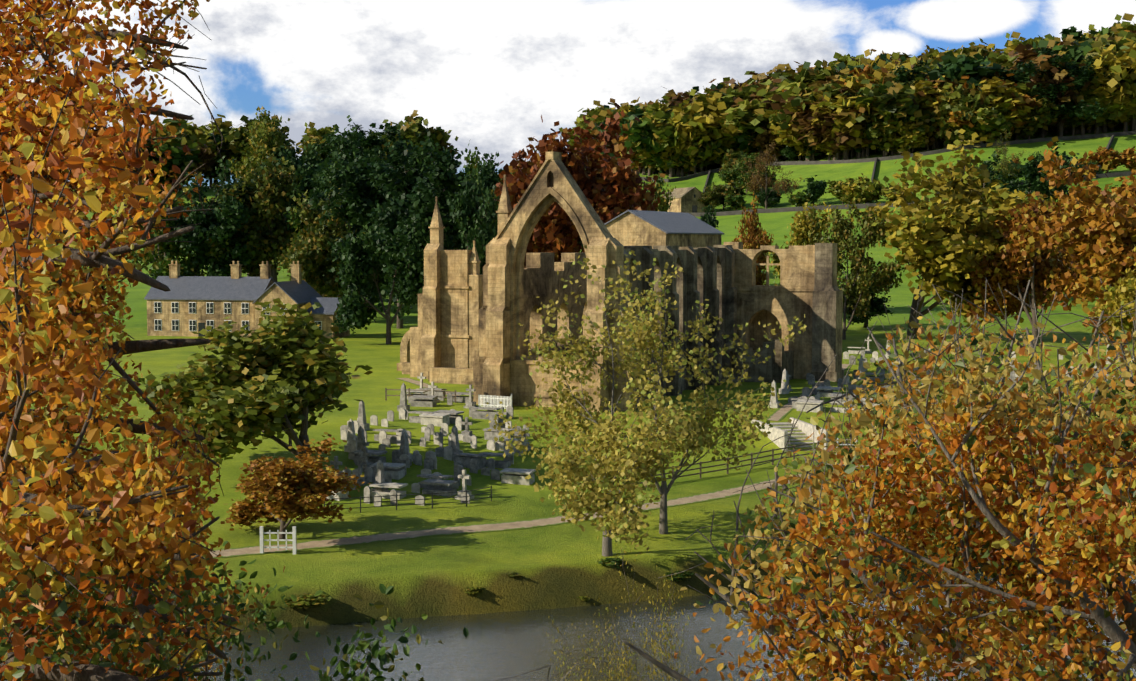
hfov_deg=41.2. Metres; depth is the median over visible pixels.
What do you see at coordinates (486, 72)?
sky
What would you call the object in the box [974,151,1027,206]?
tree
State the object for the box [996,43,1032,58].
tree
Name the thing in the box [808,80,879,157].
tree
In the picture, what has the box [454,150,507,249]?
broad tree
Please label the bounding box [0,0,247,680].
beech tree
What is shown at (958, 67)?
tree
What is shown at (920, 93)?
tree
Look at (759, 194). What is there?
tree
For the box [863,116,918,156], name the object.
tree
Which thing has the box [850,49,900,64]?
tree
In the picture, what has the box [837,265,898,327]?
broad tree
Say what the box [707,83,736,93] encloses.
tree
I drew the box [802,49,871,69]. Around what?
tree
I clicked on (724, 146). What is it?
tree
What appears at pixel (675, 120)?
tree
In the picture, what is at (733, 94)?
tree
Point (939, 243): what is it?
broad tree
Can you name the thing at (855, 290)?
tall tree
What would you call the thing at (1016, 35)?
tree
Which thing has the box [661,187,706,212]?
hill barn
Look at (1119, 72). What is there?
tree
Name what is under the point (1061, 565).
golden tree
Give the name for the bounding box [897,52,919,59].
tree
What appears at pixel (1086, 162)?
tree
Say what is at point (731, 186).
tree
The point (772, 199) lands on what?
broad tree
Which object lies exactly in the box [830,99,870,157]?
tree
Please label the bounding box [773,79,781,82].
tree
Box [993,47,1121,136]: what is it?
broadleaf tree
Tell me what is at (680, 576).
bush
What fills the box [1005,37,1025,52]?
tree
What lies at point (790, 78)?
tree
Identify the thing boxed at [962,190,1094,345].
broad tree
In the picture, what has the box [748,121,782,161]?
tree
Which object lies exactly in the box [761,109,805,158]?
tree
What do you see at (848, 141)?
tree
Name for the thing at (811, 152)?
tree
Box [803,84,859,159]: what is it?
tree
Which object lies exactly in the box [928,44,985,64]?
tree
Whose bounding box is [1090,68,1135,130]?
tree
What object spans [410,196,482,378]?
transept ruin
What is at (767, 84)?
tree
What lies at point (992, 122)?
tree
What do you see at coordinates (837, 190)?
tree
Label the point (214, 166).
tree
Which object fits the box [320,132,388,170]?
broadleaf tree
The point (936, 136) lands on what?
tree
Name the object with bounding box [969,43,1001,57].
tree
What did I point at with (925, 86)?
tree
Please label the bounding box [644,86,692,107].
tree
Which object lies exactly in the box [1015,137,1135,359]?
broad tree
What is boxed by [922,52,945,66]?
tree
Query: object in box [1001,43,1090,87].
tree
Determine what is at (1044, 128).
tree
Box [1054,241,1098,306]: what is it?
broad tree
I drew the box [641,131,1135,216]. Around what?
dry stone walls
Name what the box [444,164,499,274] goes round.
broad tree
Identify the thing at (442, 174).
broadleaf tree
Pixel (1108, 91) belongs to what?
tree
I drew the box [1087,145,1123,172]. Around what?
tree
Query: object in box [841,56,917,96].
tree
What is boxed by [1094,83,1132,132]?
tree
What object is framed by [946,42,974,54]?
tree
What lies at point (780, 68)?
tree
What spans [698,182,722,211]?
broad tree
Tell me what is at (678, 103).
tree
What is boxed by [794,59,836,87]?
tree
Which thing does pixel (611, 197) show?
broad tree
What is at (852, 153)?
tree
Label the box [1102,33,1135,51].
tree
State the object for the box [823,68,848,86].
tree
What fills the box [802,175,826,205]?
tree
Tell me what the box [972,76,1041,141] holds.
tree
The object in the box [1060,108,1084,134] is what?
tree
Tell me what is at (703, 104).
tree
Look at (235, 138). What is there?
tree
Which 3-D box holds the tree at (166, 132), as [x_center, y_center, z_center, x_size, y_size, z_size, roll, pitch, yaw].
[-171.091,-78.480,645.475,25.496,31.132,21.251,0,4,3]
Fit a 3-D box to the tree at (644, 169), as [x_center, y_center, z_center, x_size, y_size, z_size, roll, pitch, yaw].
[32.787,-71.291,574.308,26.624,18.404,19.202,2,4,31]
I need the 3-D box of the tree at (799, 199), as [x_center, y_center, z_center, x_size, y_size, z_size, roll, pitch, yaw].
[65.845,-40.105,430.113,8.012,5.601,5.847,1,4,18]
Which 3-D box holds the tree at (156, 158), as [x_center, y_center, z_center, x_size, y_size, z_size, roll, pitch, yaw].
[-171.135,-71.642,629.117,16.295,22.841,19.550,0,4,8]
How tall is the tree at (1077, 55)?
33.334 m
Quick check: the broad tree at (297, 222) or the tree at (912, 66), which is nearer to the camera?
the broad tree at (297, 222)
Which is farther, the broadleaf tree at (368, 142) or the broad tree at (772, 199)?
the broadleaf tree at (368, 142)
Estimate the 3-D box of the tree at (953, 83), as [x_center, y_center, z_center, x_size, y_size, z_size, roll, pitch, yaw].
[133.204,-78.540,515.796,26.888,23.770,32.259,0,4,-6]
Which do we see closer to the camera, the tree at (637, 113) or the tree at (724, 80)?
the tree at (637, 113)
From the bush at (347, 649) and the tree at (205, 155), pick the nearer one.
the bush at (347, 649)
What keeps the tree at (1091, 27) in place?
on the terrain
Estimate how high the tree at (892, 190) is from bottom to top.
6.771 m
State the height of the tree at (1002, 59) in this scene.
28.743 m
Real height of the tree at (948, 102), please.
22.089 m
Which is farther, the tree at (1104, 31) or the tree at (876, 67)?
the tree at (1104, 31)
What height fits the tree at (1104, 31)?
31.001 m
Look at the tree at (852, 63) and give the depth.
599.00 m
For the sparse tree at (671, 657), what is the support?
on the terrain
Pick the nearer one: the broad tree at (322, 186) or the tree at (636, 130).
the broad tree at (322, 186)
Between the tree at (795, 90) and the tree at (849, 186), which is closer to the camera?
the tree at (849, 186)
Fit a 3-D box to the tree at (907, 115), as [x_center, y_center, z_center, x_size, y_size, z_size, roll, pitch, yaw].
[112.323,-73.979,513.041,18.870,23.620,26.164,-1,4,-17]
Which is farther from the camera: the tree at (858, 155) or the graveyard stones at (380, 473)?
the tree at (858, 155)
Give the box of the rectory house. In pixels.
[144,261,349,337]
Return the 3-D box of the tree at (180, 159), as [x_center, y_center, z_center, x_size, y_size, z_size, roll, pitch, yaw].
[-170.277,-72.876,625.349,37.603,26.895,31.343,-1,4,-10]
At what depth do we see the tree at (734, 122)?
539.00 m
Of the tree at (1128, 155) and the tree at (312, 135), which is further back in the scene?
the tree at (312, 135)
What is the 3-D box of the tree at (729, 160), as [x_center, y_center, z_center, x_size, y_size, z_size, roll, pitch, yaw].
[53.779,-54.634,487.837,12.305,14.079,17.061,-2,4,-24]
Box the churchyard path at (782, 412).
[766,364,850,420]
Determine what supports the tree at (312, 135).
on the terrain
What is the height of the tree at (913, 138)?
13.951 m
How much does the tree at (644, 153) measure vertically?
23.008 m
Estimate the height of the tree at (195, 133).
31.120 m
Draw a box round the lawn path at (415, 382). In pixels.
[396,378,461,395]
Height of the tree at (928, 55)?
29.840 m
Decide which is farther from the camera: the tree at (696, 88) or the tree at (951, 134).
the tree at (696, 88)
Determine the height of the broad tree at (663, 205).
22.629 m
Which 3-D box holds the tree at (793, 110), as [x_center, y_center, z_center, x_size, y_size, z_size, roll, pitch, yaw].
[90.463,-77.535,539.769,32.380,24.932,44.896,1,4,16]
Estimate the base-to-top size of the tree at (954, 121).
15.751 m
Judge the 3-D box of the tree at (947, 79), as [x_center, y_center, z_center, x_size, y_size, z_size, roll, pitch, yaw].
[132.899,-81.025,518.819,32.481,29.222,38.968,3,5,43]
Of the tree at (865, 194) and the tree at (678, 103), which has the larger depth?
the tree at (678, 103)
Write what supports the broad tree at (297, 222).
on the terrain
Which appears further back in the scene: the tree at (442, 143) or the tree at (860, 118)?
the tree at (442, 143)
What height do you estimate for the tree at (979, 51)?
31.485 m
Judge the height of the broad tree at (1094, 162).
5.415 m
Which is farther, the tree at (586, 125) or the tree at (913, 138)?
the tree at (586, 125)
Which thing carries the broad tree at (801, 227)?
on the terrain
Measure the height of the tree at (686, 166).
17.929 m
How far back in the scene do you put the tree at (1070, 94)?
500.12 m
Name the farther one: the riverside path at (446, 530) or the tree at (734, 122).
the tree at (734, 122)
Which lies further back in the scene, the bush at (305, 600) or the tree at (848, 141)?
the tree at (848, 141)
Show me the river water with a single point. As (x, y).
(495, 646)
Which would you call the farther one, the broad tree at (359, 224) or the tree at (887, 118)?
the tree at (887, 118)
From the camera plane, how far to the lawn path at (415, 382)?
149.49 m
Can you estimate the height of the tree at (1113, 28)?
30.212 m
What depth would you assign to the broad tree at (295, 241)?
273.12 m
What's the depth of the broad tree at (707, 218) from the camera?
248.76 m
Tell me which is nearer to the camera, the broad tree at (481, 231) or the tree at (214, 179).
the broad tree at (481, 231)
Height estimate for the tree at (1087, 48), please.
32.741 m
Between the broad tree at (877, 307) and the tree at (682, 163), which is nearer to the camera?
the broad tree at (877, 307)
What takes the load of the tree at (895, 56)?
on the terrain
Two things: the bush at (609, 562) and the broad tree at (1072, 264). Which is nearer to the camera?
the bush at (609, 562)
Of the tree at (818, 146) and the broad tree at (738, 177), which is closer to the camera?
the broad tree at (738, 177)
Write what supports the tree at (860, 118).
on the terrain
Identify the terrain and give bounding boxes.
[6,120,1135,648]
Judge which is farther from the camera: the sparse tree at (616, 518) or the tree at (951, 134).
the tree at (951, 134)
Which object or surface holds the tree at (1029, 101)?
on the terrain
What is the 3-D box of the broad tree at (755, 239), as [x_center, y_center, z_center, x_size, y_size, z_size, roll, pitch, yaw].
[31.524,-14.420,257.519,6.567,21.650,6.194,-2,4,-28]
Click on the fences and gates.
(293, 532)
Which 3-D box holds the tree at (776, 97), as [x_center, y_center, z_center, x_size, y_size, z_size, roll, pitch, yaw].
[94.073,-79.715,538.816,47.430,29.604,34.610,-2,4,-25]
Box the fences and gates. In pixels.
[260,388,857,554]
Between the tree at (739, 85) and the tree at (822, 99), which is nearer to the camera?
the tree at (822, 99)
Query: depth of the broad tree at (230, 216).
293.83 m
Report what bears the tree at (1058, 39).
on the terrain
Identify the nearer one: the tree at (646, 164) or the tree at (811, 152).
the tree at (811, 152)
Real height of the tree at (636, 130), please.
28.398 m
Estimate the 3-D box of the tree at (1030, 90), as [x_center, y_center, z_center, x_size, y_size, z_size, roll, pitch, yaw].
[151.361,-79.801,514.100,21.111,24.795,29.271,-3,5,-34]
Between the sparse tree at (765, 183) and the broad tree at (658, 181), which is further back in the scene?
the sparse tree at (765, 183)
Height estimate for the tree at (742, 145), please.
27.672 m
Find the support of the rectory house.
on the terrain
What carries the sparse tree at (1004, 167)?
on the terrain
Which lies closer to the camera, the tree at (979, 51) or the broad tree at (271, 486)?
the broad tree at (271, 486)
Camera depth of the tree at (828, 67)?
544.13 m
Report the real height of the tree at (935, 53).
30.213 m
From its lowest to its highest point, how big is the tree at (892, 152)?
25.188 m
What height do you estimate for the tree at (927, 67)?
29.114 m
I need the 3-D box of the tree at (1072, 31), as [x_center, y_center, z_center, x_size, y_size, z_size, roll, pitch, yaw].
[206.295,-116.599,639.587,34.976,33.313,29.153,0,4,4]
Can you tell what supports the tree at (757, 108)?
on the terrain
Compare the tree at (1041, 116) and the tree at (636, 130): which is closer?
the tree at (1041, 116)
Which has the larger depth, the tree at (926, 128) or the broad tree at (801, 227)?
the tree at (926, 128)
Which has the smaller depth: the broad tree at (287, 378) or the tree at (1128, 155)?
the broad tree at (287, 378)
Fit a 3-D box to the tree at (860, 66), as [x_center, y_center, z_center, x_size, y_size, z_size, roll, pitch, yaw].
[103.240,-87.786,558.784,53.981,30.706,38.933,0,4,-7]
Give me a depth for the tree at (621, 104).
660.58 m
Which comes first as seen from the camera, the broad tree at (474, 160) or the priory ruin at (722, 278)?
the priory ruin at (722, 278)
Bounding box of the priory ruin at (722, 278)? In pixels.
[473,151,843,411]
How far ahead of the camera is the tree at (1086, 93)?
502.38 m
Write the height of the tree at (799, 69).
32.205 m
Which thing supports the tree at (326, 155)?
on the terrain
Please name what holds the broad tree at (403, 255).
on the terrain
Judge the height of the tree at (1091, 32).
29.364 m
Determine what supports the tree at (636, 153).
on the terrain
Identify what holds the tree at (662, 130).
on the terrain
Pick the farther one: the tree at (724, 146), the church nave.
the tree at (724, 146)
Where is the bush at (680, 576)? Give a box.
[665,571,693,580]
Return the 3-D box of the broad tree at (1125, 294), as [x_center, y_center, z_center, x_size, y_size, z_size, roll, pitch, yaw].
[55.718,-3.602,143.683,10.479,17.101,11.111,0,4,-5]
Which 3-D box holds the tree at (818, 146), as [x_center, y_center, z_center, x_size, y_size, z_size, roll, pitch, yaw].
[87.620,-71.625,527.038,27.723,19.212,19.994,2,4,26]
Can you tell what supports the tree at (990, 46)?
on the terrain
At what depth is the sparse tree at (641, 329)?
87.58 m
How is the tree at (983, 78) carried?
on the terrain
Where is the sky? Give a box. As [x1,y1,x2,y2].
[0,0,1135,185]
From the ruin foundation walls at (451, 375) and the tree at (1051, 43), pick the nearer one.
the ruin foundation walls at (451, 375)
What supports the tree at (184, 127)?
on the terrain
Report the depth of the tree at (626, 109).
622.43 m
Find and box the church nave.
[604,210,723,248]
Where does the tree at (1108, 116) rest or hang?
on the terrain
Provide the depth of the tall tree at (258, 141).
327.53 m
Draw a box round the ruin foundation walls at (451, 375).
[397,362,472,384]
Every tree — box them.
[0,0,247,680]
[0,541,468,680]
[22,611,209,680]
[108,132,150,185]
[113,182,206,279]
[126,298,372,465]
[131,418,284,680]
[144,124,186,190]
[144,133,202,185]
[145,121,202,191]
[146,151,167,193]
[162,115,206,133]
[166,136,216,190]
[167,156,260,275]
[175,122,213,190]
[185,124,233,187]
[200,114,291,176]
[201,182,293,276]
[207,171,230,184]
[220,115,295,164]
[221,432,370,538]
[224,156,302,281]
[229,106,305,276]
[249,115,362,219]
[272,234,337,296]
[280,151,371,268]
[280,190,356,297]
[282,160,365,244]
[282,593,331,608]
[296,122,340,161]
[300,123,484,328]
[310,124,390,160]
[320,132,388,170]
[321,147,343,162]
[321,194,458,343]
[323,223,385,297]
[343,125,427,287]
[374,131,497,319]
[382,110,458,168]
[428,140,458,171]
[428,144,499,249]
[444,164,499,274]
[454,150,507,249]
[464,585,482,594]
[486,250,806,533]
[489,277,1135,680]
[494,98,673,267]
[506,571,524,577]
[518,245,710,556]
[546,533,697,680]
[559,100,628,154]
[575,117,616,163]
[578,97,646,117]
[582,105,643,169]
[611,100,637,112]
[616,135,647,174]
[619,103,709,177]
[620,168,668,212]
[624,120,663,175]
[625,139,668,172]
[630,125,712,176]
[633,157,647,174]
[637,95,700,176]
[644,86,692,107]
[647,182,675,211]
[658,86,698,101]
[661,149,689,176]
[664,86,761,172]
[665,91,690,109]
[665,100,722,172]
[676,155,713,174]
[684,88,730,167]
[684,121,720,173]
[685,77,729,94]
[687,83,745,104]
[688,88,725,164]
[697,142,735,170]
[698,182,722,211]
[699,204,718,227]
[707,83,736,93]
[709,66,776,90]
[717,97,764,158]
[717,152,770,193]
[717,180,746,209]
[719,94,780,160]
[719,149,743,174]
[721,86,778,110]
[724,192,746,210]
[731,83,787,158]
[732,192,773,284]
[736,63,799,94]
[736,91,782,158]
[741,142,801,208]
[744,64,810,86]
[744,172,773,192]
[748,66,815,98]
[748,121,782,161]
[752,188,781,204]
[753,188,779,207]
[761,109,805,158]
[762,168,776,186]
[763,105,807,160]
[769,117,827,160]
[769,202,846,285]
[770,68,853,109]
[770,75,841,154]
[772,78,850,159]
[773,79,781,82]
[777,58,881,83]
[778,145,824,159]
[779,86,874,159]
[781,66,833,91]
[786,130,832,159]
[787,100,814,156]
[787,190,813,206]
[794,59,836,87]
[794,61,824,72]
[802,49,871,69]
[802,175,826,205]
[803,61,845,74]
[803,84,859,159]
[803,134,820,160]
[804,200,905,339]
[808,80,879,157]
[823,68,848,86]
[826,176,856,204]
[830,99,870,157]
[831,76,885,154]
[833,106,882,156]
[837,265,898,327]
[838,61,857,71]
[840,147,853,157]
[840,195,853,203]
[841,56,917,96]
[841,181,886,203]
[843,57,903,152]
[843,65,931,78]
[844,99,882,152]
[847,89,875,157]
[847,173,882,203]
[849,129,1062,338]
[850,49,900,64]
[852,114,902,156]
[853,71,923,153]
[858,55,878,66]
[860,122,883,151]
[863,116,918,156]
[867,94,910,154]
[868,100,939,152]
[869,53,929,67]
[869,91,901,154]
[871,76,902,148]
[877,58,953,95]
[881,183,898,202]
[882,119,928,151]
[887,52,928,64]
[888,104,921,154]
[895,57,922,69]
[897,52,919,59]
[898,63,944,71]
[900,76,941,149]
[907,71,951,147]
[912,84,945,148]
[914,47,1001,97]
[918,48,938,62]
[919,117,939,150]
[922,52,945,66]
[925,46,954,58]
[925,71,999,101]
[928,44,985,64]
[931,78,989,145]
[932,111,973,148]
[934,79,1002,117]
[935,79,975,92]
[939,48,1006,68]
[945,115,1007,145]
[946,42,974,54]
[961,73,1013,88]
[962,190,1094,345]
[965,86,1002,143]
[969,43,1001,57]
[971,105,1016,143]
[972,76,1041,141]
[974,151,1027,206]
[975,38,1000,52]
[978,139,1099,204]
[988,48,1036,66]
[991,125,1025,178]
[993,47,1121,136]
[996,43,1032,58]
[1000,79,1045,139]
[1001,31,1056,53]
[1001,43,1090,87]
[1002,75,1040,131]
[1003,160,1026,182]
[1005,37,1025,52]
[1009,97,1059,138]
[1009,153,1021,180]
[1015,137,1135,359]
[1020,40,1091,133]
[1022,63,1085,136]
[1036,50,1086,137]
[1047,35,1074,47]
[1047,38,1093,51]
[1052,26,1087,43]
[1052,35,1130,62]
[1054,37,1060,45]
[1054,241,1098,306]
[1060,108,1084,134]
[1067,51,1132,133]
[1073,30,1097,42]
[1073,90,1135,134]
[1077,37,1135,132]
[1077,159,1088,166]
[1081,24,1119,40]
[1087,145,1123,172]
[1088,38,1135,130]
[1088,160,1101,171]
[1089,55,1135,131]
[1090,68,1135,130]
[1092,95,1135,131]
[1093,244,1135,353]
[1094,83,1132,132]
[1097,21,1119,35]
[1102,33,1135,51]
[1108,26,1122,37]
[1109,13,1135,37]
[1118,146,1135,170]
[1122,59,1135,85]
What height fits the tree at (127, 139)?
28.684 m
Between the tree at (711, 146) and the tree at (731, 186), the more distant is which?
the tree at (711, 146)
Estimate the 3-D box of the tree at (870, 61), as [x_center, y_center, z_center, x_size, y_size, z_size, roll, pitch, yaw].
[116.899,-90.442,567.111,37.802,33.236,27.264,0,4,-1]
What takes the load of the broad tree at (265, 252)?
on the terrain
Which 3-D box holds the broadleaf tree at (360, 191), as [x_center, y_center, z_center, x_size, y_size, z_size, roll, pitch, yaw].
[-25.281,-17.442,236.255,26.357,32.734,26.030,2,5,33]
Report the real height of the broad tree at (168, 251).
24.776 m
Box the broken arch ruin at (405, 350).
[400,330,409,362]
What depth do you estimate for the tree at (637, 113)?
583.38 m
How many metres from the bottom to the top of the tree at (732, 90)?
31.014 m
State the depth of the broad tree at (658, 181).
319.89 m
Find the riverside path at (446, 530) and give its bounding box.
[204,450,1043,557]
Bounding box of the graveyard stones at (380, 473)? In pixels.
[327,373,535,505]
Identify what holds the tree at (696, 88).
on the terrain
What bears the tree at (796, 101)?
on the terrain
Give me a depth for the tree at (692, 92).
588.07 m
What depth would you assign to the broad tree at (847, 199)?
420.26 m
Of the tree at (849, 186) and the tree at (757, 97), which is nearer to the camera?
the tree at (849, 186)
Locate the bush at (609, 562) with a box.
[598,556,623,567]
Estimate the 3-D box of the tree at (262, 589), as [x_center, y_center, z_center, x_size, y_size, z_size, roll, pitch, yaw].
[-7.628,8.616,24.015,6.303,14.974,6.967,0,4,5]
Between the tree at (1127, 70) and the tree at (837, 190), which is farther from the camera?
the tree at (1127, 70)
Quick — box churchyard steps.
[751,417,828,451]
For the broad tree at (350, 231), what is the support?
on the terrain
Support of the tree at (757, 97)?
on the terrain
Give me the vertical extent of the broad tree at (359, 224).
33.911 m
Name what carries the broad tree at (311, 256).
on the terrain
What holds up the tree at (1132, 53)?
on the terrain
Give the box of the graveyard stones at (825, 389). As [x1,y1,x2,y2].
[768,337,1133,412]
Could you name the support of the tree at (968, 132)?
on the terrain
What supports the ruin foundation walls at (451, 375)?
on the terrain
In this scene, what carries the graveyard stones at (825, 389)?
on the terrain
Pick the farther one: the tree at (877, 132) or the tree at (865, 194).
the tree at (877, 132)
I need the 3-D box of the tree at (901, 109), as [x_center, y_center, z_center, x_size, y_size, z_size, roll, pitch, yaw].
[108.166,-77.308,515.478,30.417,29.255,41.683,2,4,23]
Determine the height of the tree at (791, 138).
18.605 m
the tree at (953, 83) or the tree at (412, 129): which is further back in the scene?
the tree at (412, 129)
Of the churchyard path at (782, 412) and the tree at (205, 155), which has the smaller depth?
the churchyard path at (782, 412)
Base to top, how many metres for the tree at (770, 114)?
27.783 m
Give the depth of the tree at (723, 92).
569.74 m
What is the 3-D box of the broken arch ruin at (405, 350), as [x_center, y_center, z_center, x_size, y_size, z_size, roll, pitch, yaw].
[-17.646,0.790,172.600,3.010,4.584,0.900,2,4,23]
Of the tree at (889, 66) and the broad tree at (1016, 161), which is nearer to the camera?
the broad tree at (1016, 161)
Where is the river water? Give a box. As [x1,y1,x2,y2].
[5,559,1135,680]
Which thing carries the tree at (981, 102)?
on the terrain
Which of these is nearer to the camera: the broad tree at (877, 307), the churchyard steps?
the churchyard steps
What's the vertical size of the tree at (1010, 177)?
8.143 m
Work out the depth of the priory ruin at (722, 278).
137.48 m
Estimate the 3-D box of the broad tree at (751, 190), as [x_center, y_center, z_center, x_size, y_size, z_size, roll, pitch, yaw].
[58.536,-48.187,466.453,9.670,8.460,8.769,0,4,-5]
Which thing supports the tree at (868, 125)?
on the terrain
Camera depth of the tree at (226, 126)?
668.89 m
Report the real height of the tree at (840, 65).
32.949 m
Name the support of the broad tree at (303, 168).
on the terrain
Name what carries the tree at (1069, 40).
on the terrain
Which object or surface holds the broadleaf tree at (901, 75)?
on the terrain
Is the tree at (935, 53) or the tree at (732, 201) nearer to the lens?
the tree at (732, 201)
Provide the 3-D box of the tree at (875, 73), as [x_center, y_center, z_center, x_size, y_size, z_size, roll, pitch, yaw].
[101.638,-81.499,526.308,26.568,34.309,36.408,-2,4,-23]
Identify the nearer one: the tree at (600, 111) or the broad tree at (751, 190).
the broad tree at (751, 190)
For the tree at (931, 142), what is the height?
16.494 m
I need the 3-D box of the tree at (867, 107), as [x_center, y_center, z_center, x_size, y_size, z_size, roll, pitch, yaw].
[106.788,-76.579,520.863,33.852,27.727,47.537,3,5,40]
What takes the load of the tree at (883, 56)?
on the terrain
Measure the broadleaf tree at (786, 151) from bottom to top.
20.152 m
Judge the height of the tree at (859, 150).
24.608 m
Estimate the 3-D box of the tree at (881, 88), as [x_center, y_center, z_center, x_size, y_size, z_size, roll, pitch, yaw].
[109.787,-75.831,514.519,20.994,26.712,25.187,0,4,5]
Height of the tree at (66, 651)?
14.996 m
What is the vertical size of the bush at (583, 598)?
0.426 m
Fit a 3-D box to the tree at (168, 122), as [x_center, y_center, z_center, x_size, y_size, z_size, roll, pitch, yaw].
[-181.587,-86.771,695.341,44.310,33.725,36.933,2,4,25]
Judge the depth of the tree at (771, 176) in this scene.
470.95 m
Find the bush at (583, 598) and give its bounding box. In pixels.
[576,596,588,600]
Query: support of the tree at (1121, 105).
on the terrain
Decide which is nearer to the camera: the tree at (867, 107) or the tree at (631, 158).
the tree at (867, 107)
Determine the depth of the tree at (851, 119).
506.26 m
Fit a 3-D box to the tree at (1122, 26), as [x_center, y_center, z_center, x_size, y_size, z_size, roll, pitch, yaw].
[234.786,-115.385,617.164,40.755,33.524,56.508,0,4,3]
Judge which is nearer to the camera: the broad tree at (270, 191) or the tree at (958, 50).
the broad tree at (270, 191)
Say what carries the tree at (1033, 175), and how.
on the terrain

